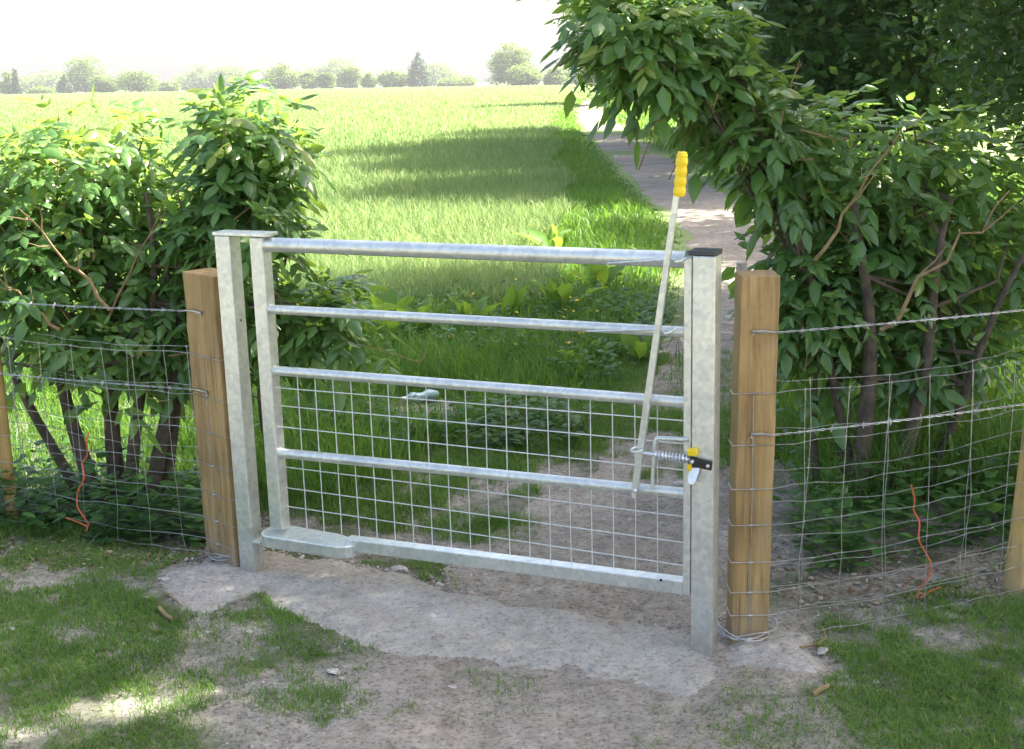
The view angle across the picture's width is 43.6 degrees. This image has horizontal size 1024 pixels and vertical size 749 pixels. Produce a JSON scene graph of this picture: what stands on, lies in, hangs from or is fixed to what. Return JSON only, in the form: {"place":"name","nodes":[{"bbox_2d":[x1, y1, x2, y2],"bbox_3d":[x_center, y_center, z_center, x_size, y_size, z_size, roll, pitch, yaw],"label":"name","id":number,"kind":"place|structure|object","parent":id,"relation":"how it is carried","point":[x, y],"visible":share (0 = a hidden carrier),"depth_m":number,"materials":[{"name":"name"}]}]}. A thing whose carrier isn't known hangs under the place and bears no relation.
{"place":"outdoors","nodes":[
{"label":"outdoors","id":0,"kind":"place"},
{"bbox_2d":[0,0,1019,86],"label":"sky","id":1,"kind":"structure","parent":0,"point":[161,37],"materials":[{"name":"white"}]},
{"bbox_2d":[0,82,1023,748],"bbox_3d":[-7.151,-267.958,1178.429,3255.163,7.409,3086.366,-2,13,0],"label":"ground","id":2,"kind":"structure","parent":0,"point":[228,714],"depth_m":4.00,"materials":[{"name":"soil"}]},
{"bbox_2d":[0,348,18,521],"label":"round post","id":3,"kind":"object","parent":2,"relation":"on","point":[5,450],"visible":0.72,"depth_m":4.99,"materials":[{"name":"brown wood"}]},
{"bbox_2d":[0,70,22,94],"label":"tree","id":4,"kind":"object","parent":2,"relation":"on","point":[5,86],"visible":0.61,"depth_m":535.93,"materials":[{"name":"green plant"}]},
{"bbox_2d":[10,67,22,93],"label":"tree","id":5,"kind":"object","parent":2,"relation":"on","point":[16,87],"visible":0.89,"depth_m":527.44,"materials":[{"name":"green plant"}]},
{"bbox_2d":[24,85,56,93],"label":"tree","id":6,"kind":"object","parent":2,"relation":"on","point":[38,89],"visible":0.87,"depth_m":557.33,"materials":[{"name":"green plant"}]},
{"bbox_2d":[0,68,97,92],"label":"tree","id":7,"kind":"object","parent":2,"relation":"on","point":[47,80],"visible":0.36,"depth_m":788.87,"materials":[{"name":"green plant"}]},
{"bbox_2d":[54,74,74,93],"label":"tree","id":8,"kind":"object","parent":2,"relation":"on","point":[63,86],"visible":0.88,"depth_m":531.64,"materials":[{"name":"green plant"}]},
{"bbox_2d":[58,50,113,92],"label":"tree","id":9,"kind":"object","parent":2,"relation":"on","point":[82,82],"visible":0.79,"depth_m":584.01,"materials":[{"name":"green plant"}]},
{"bbox_2d":[0,84,203,504],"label":"elder bush","id":10,"kind":"object","parent":2,"relation":"on","point":[71,230],"visible":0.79,"depth_m":5.01,"materials":[{"name":"green plant"}]},
{"bbox_2d":[91,73,121,92],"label":"tree","id":11,"kind":"object","parent":2,"relation":"on","point":[101,83],"visible":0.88,"depth_m":544.60,"materials":[{"name":"green plant"}]},
{"bbox_2d":[0,405,259,546],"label":"ivy and nettles","id":12,"kind":"object","parent":2,"relation":"on","point":[46,504],"visible":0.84,"depth_m":4.91,"materials":[{"name":"green plant"}]},
{"bbox_2d":[0,501,269,575],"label":"leaf litter","id":13,"kind":"object","parent":2,"relation":"on","point":[121,550],"visible":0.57,"depth_m":4.70,"materials":[{"name":"brown plant"}]},
{"bbox_2d":[111,67,160,91],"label":"tree","id":14,"kind":"object","parent":2,"relation":"on","point":[133,81],"visible":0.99,"depth_m":535.34,"materials":[{"name":"green plant"}]},
{"bbox_2d":[157,606,173,620],"bbox_3d":[-1.106,0.763,4.086,0.017,0.017,0.112,-10,16,-34],"label":"stick","id":15,"kind":"object","parent":2,"relation":"on","point":[163,612],"visible":1,"depth_m":4.08,"materials":[{"name":"brown wood"}]},
{"bbox_2d":[154,80,181,91],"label":"tree","id":16,"kind":"object","parent":2,"relation":"on","point":[170,86],"visible":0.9,"depth_m":557.63,"materials":[{"name":"green plant"}]},
{"bbox_2d":[163,591,181,606],"bbox_3d":[-1.114,0.737,4.210,0.010,0.009,0.150,-11,16,-35],"label":"stick","id":17,"kind":"object","parent":2,"relation":"on","point":[170,596],"visible":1,"depth_m":4.22,"materials":[{"name":"brown wood"}]},
{"bbox_2d":[168,63,259,89],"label":"tree","id":18,"kind":"object","parent":2,"relation":"on","point":[202,78],"visible":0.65,"depth_m":771.43,"materials":[{"name":"green plant"}]},
{"bbox_2d":[182,268,261,566],"bbox_3d":[-1.004,0.233,4.488,0.117,1.196,0.206,-13,17,-42],"label":"wooden post","id":19,"kind":"object","parent":2,"relation":"on","point":[201,291],"visible":0.59,"depth_m":4.41,"materials":[{"name":"brown wood"}]},
{"bbox_2d":[1,301,201,315],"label":"barbed wire","id":20,"kind":"object","parent":19,"relation":"attached to","point":[120,308],"visible":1,"depth_m":4.55,"materials":[{"name":"grey metal"}]},
{"bbox_2d":[0,325,204,532],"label":"wire netting","id":21,"kind":"object","parent":19,"relation":"attached to","point":[192,416],"visible":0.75,"depth_m":4.85,"materials":[{"name":"grey metal"}]},
{"bbox_2d":[0,373,207,395],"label":"barbed wire","id":22,"kind":"object","parent":19,"relation":"attached to","point":[127,385],"visible":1,"depth_m":4.64,"materials":[{"name":"grey metal"}]},
{"bbox_2d":[0,336,238,564],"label":"wire netting","id":23,"kind":"object","parent":19,"relation":"attached to","point":[176,487],"visible":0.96,"depth_m":4.67,"materials":[{"name":"silver metal"}]},
{"bbox_2d":[66,432,89,530],"bbox_3d":[-1.601,0.397,4.734,0.116,0.382,0.036,-2,13,0],"label":"twine","id":24,"kind":"object","parent":23,"relation":"hanging from","point":[79,488],"visible":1,"depth_m":4.75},
{"bbox_2d":[212,230,277,572],"bbox_3d":[-0.852,0.214,4.328,0.214,1.396,0.068,5,14,25],"label":"gate post","id":25,"kind":"object","parent":2,"relation":"on","point":[234,334],"visible":0.75,"depth_m":4.30,"materials":[{"name":"metal"}]},
{"bbox_2d":[85,70,426,507],"bbox_3d":[-1.047,-0.320,5.143,1.350,1.757,0.947,3,14,19],"label":"elder bush","id":26,"kind":"object","parent":2,"relation":"on","point":[251,165],"visible":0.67,"depth_m":4.94,"materials":[{"name":"green plant"}]},
{"bbox_2d":[261,63,301,89],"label":"tree","id":27,"kind":"object","parent":2,"relation":"on","point":[283,78],"visible":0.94,"depth_m":534.72,"materials":[{"name":"green plant"}]},
{"bbox_2d":[0,84,600,326],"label":"crop","id":28,"kind":"object","parent":2,"relation":"on","point":[430,168],"visible":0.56,"depth_m":24.01,"materials":[{"name":"green plant"}]},
{"bbox_2d":[297,70,318,88],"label":"tree","id":29,"kind":"object","parent":2,"relation":"on","point":[307,80],"visible":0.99,"depth_m":531.91,"materials":[{"name":"green plant"}]},
{"bbox_2d":[315,71,336,88],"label":"tree","id":30,"kind":"object","parent":2,"relation":"on","point":[326,79],"visible":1,"depth_m":531.92,"materials":[{"name":"green plant"}]},
{"bbox_2d":[298,55,364,87],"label":"tree","id":31,"kind":"object","parent":2,"relation":"on","point":[334,70],"visible":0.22,"depth_m":773.16,"materials":[{"name":"green plant"}]},
{"bbox_2d":[326,668,338,674],"bbox_3d":[-0.518,0.856,3.685,0.045,0.017,0.030,2,13,16],"label":"stone","id":32,"kind":"object","parent":2,"relation":"on","point":[334,671],"visible":1,"depth_m":3.68,"materials":[{"name":"grey stone"}]},
{"bbox_2d":[333,363,360,391],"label":"dock plant","id":33,"kind":"object","parent":2,"relation":"on","point":[356,364],"visible":0.05,"depth_m":6.81,"materials":[{"name":"green plant"}]},
{"bbox_2d":[335,65,365,87],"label":"tree","id":34,"kind":"object","parent":2,"relation":"on","point":[348,77],"visible":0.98,"depth_m":557.68,"materials":[{"name":"green plant"}]},
{"bbox_2d":[360,71,378,87],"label":"tree","id":35,"kind":"object","parent":2,"relation":"on","point":[368,80],"visible":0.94,"depth_m":549.47,"materials":[{"name":"green plant"}]},
{"bbox_2d":[375,69,406,87],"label":"tree","id":36,"kind":"object","parent":2,"relation":"on","point":[386,79],"visible":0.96,"depth_m":531.25,"materials":[{"name":"green plant"}]},
{"bbox_2d":[356,287,431,340],"bbox_3d":[-0.856,-0.335,8.041,0.543,0.381,0.554,6,15,31],"label":"dock plant","id":37,"kind":"object","parent":2,"relation":"on","point":[388,296],"visible":0.28,"depth_m":8.10,"materials":[{"name":"green plant"}]},
{"bbox_2d":[390,565,408,572],"bbox_3d":[-0.387,0.684,4.450,0.063,0.036,0.062,-3,10,-44],"label":"stone","id":38,"kind":"object","parent":2,"relation":"on","point":[400,568],"visible":0.83,"depth_m":4.43,"materials":[{"name":"grey stone"}]},
{"bbox_2d":[385,296,444,336],"bbox_3d":[-0.598,-0.347,8.256,0.345,0.308,0.433,3,14,19],"label":"dock plant","id":39,"kind":"object","parent":2,"relation":"on","point":[425,306],"visible":0.38,"depth_m":8.19,"materials":[{"name":"green plant"}]},
{"bbox_2d":[401,389,438,402],"bbox_3d":[-0.488,0.117,6.794,0.213,0.069,0.058,-8,15,-28],"label":"plastic bottle","id":40,"kind":"object","parent":2,"relation":"on","point":[430,392],"visible":0.67,"depth_m":6.78,"materials":[{"name":"plastic"}]},
{"bbox_2d":[403,52,438,86],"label":"tree","id":41,"kind":"object","parent":2,"relation":"on","point":[419,75],"visible":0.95,"depth_m":526.16,"materials":[{"name":"green plant"}]},
{"bbox_2d":[394,60,462,85],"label":"tree","id":42,"kind":"object","parent":2,"relation":"on","point":[439,70],"visible":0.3,"depth_m":790.61,"materials":[{"name":"green plant"}]},
{"bbox_2d":[435,583,443,587],"bbox_3d":[-0.242,0.706,4.285,0.027,0.018,0.029,-10,16,-34],"label":"stone","id":43,"kind":"object","parent":2,"relation":"on","point":[440,585],"visible":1,"depth_m":4.28,"materials":[{"name":"grey stone"}]},
{"bbox_2d":[165,530,729,721],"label":"gravel","id":44,"kind":"structure","parent":2,"relation":"on","point":[301,557],"depth_m":4.35,"materials":[{"name":"grey gravel"}]},
{"bbox_2d":[435,74,479,86],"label":"tree","id":45,"kind":"object","parent":2,"relation":"on","point":[456,81],"visible":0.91,"depth_m":557.89,"materials":[{"name":"green plant"}]},
{"bbox_2d":[450,295,501,336],"bbox_3d":[-0.250,-0.379,8.445,0.310,0.291,0.430,-10,16,-34],"label":"dock plant","id":46,"kind":"object","parent":2,"relation":"on","point":[463,307],"visible":0.45,"depth_m":8.35,"materials":[{"name":"green plant"}]},
{"bbox_2d":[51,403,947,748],"bbox_3d":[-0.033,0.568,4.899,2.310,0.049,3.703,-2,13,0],"label":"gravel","id":47,"kind":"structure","parent":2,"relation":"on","point":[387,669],"depth_m":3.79,"materials":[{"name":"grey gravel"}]},
{"bbox_2d":[17,546,1002,746],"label":"leaf litter","id":48,"kind":"object","parent":2,"relation":"on","point":[563,628],"visible":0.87,"depth_m":3.65,"materials":[{"name":"brown plant"}]},
{"bbox_2d":[489,284,531,316],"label":"dock plant","id":49,"kind":"object","parent":2,"relation":"on","point":[512,296],"visible":0.5,"depth_m":8.56,"materials":[{"name":"green plant"}]},
{"bbox_2d":[0,345,1023,748],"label":"lawn grass","id":50,"kind":"structure","parent":2,"relation":"on","point":[460,455],"depth_m":3.92,"materials":[{"name":"green plant"}]},
{"bbox_2d":[481,40,543,85],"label":"tree","id":51,"kind":"object","parent":2,"relation":"on","point":[509,60],"visible":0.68,"depth_m":478.62,"materials":[{"name":"green plant"}]},
{"bbox_2d":[253,274,786,449],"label":"verge weeds","id":52,"kind":"object","parent":2,"relation":"on","point":[553,404],"visible":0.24,"depth_m":6.32,"materials":[{"name":"green plant"}]},
{"bbox_2d":[504,64,541,85],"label":"tree","id":53,"kind":"object","parent":2,"relation":"on","point":[520,75],"visible":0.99,"depth_m":457.60,"materials":[{"name":"green plant"}]},
{"bbox_2d":[512,222,575,246],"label":"dock plant","id":54,"kind":"object","parent":2,"relation":"on","point":[560,239],"visible":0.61,"depth_m":11.94,"materials":[{"name":"green plant"}]},
{"bbox_2d":[540,68,569,84],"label":"tree","id":55,"kind":"object","parent":2,"relation":"on","point":[556,77],"visible":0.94,"depth_m":457.92,"materials":[{"name":"green plant"}]},
{"bbox_2d":[530,277,607,316],"bbox_3d":[0.397,-0.526,8.936,0.471,0.340,0.323,-13,17,-42],"label":"dock plant","id":56,"kind":"object","parent":2,"relation":"on","point":[554,288],"visible":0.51,"depth_m":8.88,"materials":[{"name":"green plant"}]},
{"bbox_2d":[562,66,611,83],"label":"tree","id":57,"kind":"object","parent":2,"relation":"on","point":[567,72],"visible":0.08,"depth_m":552.14,"materials":[{"name":"green plant"}]},
{"bbox_2d":[557,336,618,367],"bbox_3d":[0.436,-0.113,7.387,0.370,0.221,0.208,-2,13,0],"label":"dock plant","id":58,"kind":"object","parent":2,"relation":"on","point":[605,348],"visible":0.5,"depth_m":7.35,"materials":[{"name":"green plant"}]},
{"bbox_2d":[542,0,634,100],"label":"hedge tree","id":59,"kind":"object","parent":2,"relation":"on","point":[568,12],"visible":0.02,"depth_m":81.23,"materials":[{"name":"green plant"}]},
{"bbox_2d":[566,264,625,292],"bbox_3d":[0.653,-0.741,9.792,0.462,0.332,0.303,-2,13,0],"label":"dock plant","id":60,"kind":"object","parent":2,"relation":"on","point":[603,273],"visible":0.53,"depth_m":9.74,"materials":[{"name":"green plant"}]},
{"bbox_2d":[619,334,667,361],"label":"dock plant","id":61,"kind":"object","parent":2,"relation":"on","point":[637,347],"visible":0.74,"depth_m":7.50,"materials":[{"name":"green plant"}]},
{"bbox_2d":[515,0,891,485],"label":"elder bush","id":62,"kind":"object","parent":2,"relation":"on","point":[680,58],"visible":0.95,"depth_m":4.75,"materials":[{"name":"green plant"}]},
{"bbox_2d":[644,0,817,115],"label":"hedge tree","id":63,"kind":"object","parent":2,"relation":"on","point":[742,28],"visible":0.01,"depth_m":29.69,"materials":[{"name":"green plant"}]},
{"bbox_2d":[736,262,746,270],"bbox_3d":[0.731,0.228,4.115,0.040,1.181,0.039,-2,13,0],"label":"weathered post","id":64,"kind":"object","parent":2,"relation":"on","point":[741,266],"visible":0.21,"depth_m":3.97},
{"bbox_2d":[726,270,779,644],"bbox_3d":[0.697,0.328,3.734,0.127,1.258,0.117,-1,13,1],"label":"wooden post","id":65,"kind":"object","parent":2,"relation":"on","point":[756,307],"visible":0.88,"depth_m":3.66,"materials":[{"name":"brown wood"}]},
{"bbox_2d":[727,361,1023,638],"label":"wire netting","id":66,"kind":"object","parent":65,"relation":"attached to","point":[751,525],"visible":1,"depth_m":3.81,"materials":[{"name":"silver metal"}]},
{"bbox_2d":[910,485,940,597],"bbox_3d":[1.281,0.521,3.978,0.110,0.383,0.035,-2,13,0],"label":"twine","id":67,"kind":"object","parent":66,"relation":"hanging from","point":[923,583],"visible":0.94,"depth_m":3.99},
{"bbox_2d":[750,403,1023,437],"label":"barbed wire","id":68,"kind":"object","parent":65,"relation":"attached to","point":[890,421],"visible":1,"depth_m":3.76,"materials":[{"name":"grey metal"}]},
{"bbox_2d":[752,309,1023,335],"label":"barbed wire","id":69,"kind":"object","parent":65,"relation":"attached to","point":[866,325],"visible":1,"depth_m":3.68,"materials":[{"name":"grey metal"}]},
{"bbox_2d":[769,346,1023,609],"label":"wire netting","id":70,"kind":"object","parent":65,"relation":"attached to","point":[884,526],"visible":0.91,"depth_m":3.99,"materials":[{"name":"silver metal"}]},
{"bbox_2d":[810,683,829,696],"bbox_3d":[0.829,0.847,3.442,0.074,0.016,0.016,-13,17,-41],"label":"stick","id":71,"kind":"object","parent":2,"relation":"on","point":[816,691],"visible":1,"depth_m":3.43,"materials":[{"name":"brown wood"}]},
{"bbox_2d":[817,647,828,654],"bbox_3d":[0.897,0.801,3.703,0.046,0.019,0.030,-11,15,-42],"label":"stone","id":72,"kind":"object","parent":2,"relation":"on","point":[822,650],"visible":1,"depth_m":3.69,"materials":[{"name":"grey stone"}]},
{"bbox_2d":[701,0,951,151],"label":"hedge tree","id":73,"kind":"object","parent":2,"relation":"on","point":[770,45],"visible":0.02,"depth_m":25.18,"materials":[{"name":"green plant"}]},
{"bbox_2d":[720,467,1023,611],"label":"leaf litter","id":74,"kind":"object","parent":2,"relation":"on","point":[860,592],"visible":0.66,"depth_m":4.26,"materials":[{"name":"plant"}]},
{"bbox_2d":[723,60,1023,505],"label":"elder bush","id":75,"kind":"object","parent":2,"relation":"on","point":[908,229],"visible":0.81,"depth_m":4.92,"materials":[{"name":"green plant"}]},
{"bbox_2d":[723,0,1023,168],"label":"hedge tree","id":76,"kind":"object","parent":2,"relation":"on","point":[817,57],"visible":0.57,"depth_m":19.00,"materials":[{"name":"green plant"}]},
{"bbox_2d":[772,399,1021,571],"bbox_3d":[1.810,0.216,5.609,1.720,0.309,2.785,-2,13,0],"label":"ivy and nettles","id":77,"kind":"object","parent":2,"relation":"on","point":[826,512],"visible":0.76,"depth_m":4.58,"materials":[{"name":"green plant"}]},
{"bbox_2d":[829,0,1023,211],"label":"hedge tree","id":78,"kind":"object","parent":2,"relation":"on","point":[1009,29],"visible":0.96,"depth_m":9.02,"materials":[{"name":"green plant"}]},
{"bbox_2d":[891,0,1023,203],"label":"hedge tree","id":79,"kind":"object","parent":2,"relation":"on","point":[970,96],"visible":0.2,"depth_m":13.26,"materials":[{"name":"green plant"}]},
{"bbox_2d":[1002,423,1023,593],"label":"round post","id":80,"kind":"object","parent":2,"relation":"on","point":[1013,579],"visible":0.68,"depth_m":4.08,"materials":[{"name":"brown wood"}]},
{"bbox_2d":[0,98,1023,514],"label":"tall grass","id":81,"kind":"structure","parent":0,"point":[598,224],"depth_m":6.65,"materials":[{"name":"green plant"}]},
{"bbox_2d":[303,102,913,748],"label":"path","id":82,"kind":"structure","parent":0,"point":[603,714],"depth_m":3.66,"materials":[{"name":"grey soil"}]},
{"bbox_2d":[154,550,716,696],"bbox_3d":[-0.291,0.758,4.074,2.104,0.052,0.656,5,15,27],"label":"concrete footing","id":83,"kind":"object","parent":82,"relation":"on","point":[413,617],"visible":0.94,"depth_m":3.96,"materials":[{"name":"grey concrete"}]},
{"bbox_2d":[158,577,169,581],"bbox_3d":[-1.195,0.703,4.404,0.045,0.017,0.027,1,13,13],"label":"stone","id":84,"kind":"object","parent":83,"relation":"on","point":[164,579],"visible":1,"depth_m":4.39,"materials":[{"name":"grey stone"}]},
{"bbox_2d":[207,547,231,560],"bbox_3d":[-0.994,0.625,4.574,0.185,0.027,0.187,-2,13,0],"label":"wire coil","id":85,"kind":"object","parent":83,"relation":"on","point":[208,553],"visible":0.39,"depth_m":4.50,"materials":[{"name":"silver metal"}]},
{"bbox_2d":[687,248,722,656],"bbox_3d":[0.544,0.335,3.658,0.079,1.387,0.090,5,14,25],"label":"gate post","id":86,"kind":"object","parent":83,"relation":"on","point":[703,466],"visible":0.92,"depth_m":3.61,"materials":[{"name":"metal"}]},
{"bbox_2d":[249,151,692,595],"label":"metal gate","id":87,"kind":"structure","parent":86,"relation":"attached to","point":[280,533],"depth_m":3.93,"materials":[{"name":"metal"}]},
{"bbox_2d":[673,480,682,484],"bbox_3d":[0.691,0.449,5.295,0.055,0.019,0.033,-8,14,-20],"label":"stone","id":88,"kind":"object","parent":82,"relation":"on","point":[678,482],"visible":0.86,"depth_m":5.29,"materials":[{"name":"grey stone"}]},
{"bbox_2d":[725,629,831,672],"bbox_3d":[0.751,0.813,3.726,0.370,0.053,0.390,-2,13,0],"label":"concrete footing","id":89,"kind":"object","parent":82,"relation":"on","point":[787,653],"visible":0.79,"depth_m":3.69,"materials":[{"name":"grey concrete"}]},
{"bbox_2d":[718,612,777,641],"bbox_3d":[0.703,0.750,3.828,0.183,0.027,0.186,-2,13,0],"label":"wire coil","id":90,"kind":"object","parent":89,"relation":"on","point":[748,640],"visible":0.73,"depth_m":3.77,"materials":[{"name":"silver metal"}]},
{"bbox_2d":[800,626,826,647],"bbox_3d":[0.907,0.781,3.795,0.045,0.022,0.201,6,15,31],"label":"stick","id":91,"kind":"object","parent":89,"relation":"on","point":[810,645],"visible":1,"depth_m":3.73,"materials":[{"name":"brown wood"}]}
]}

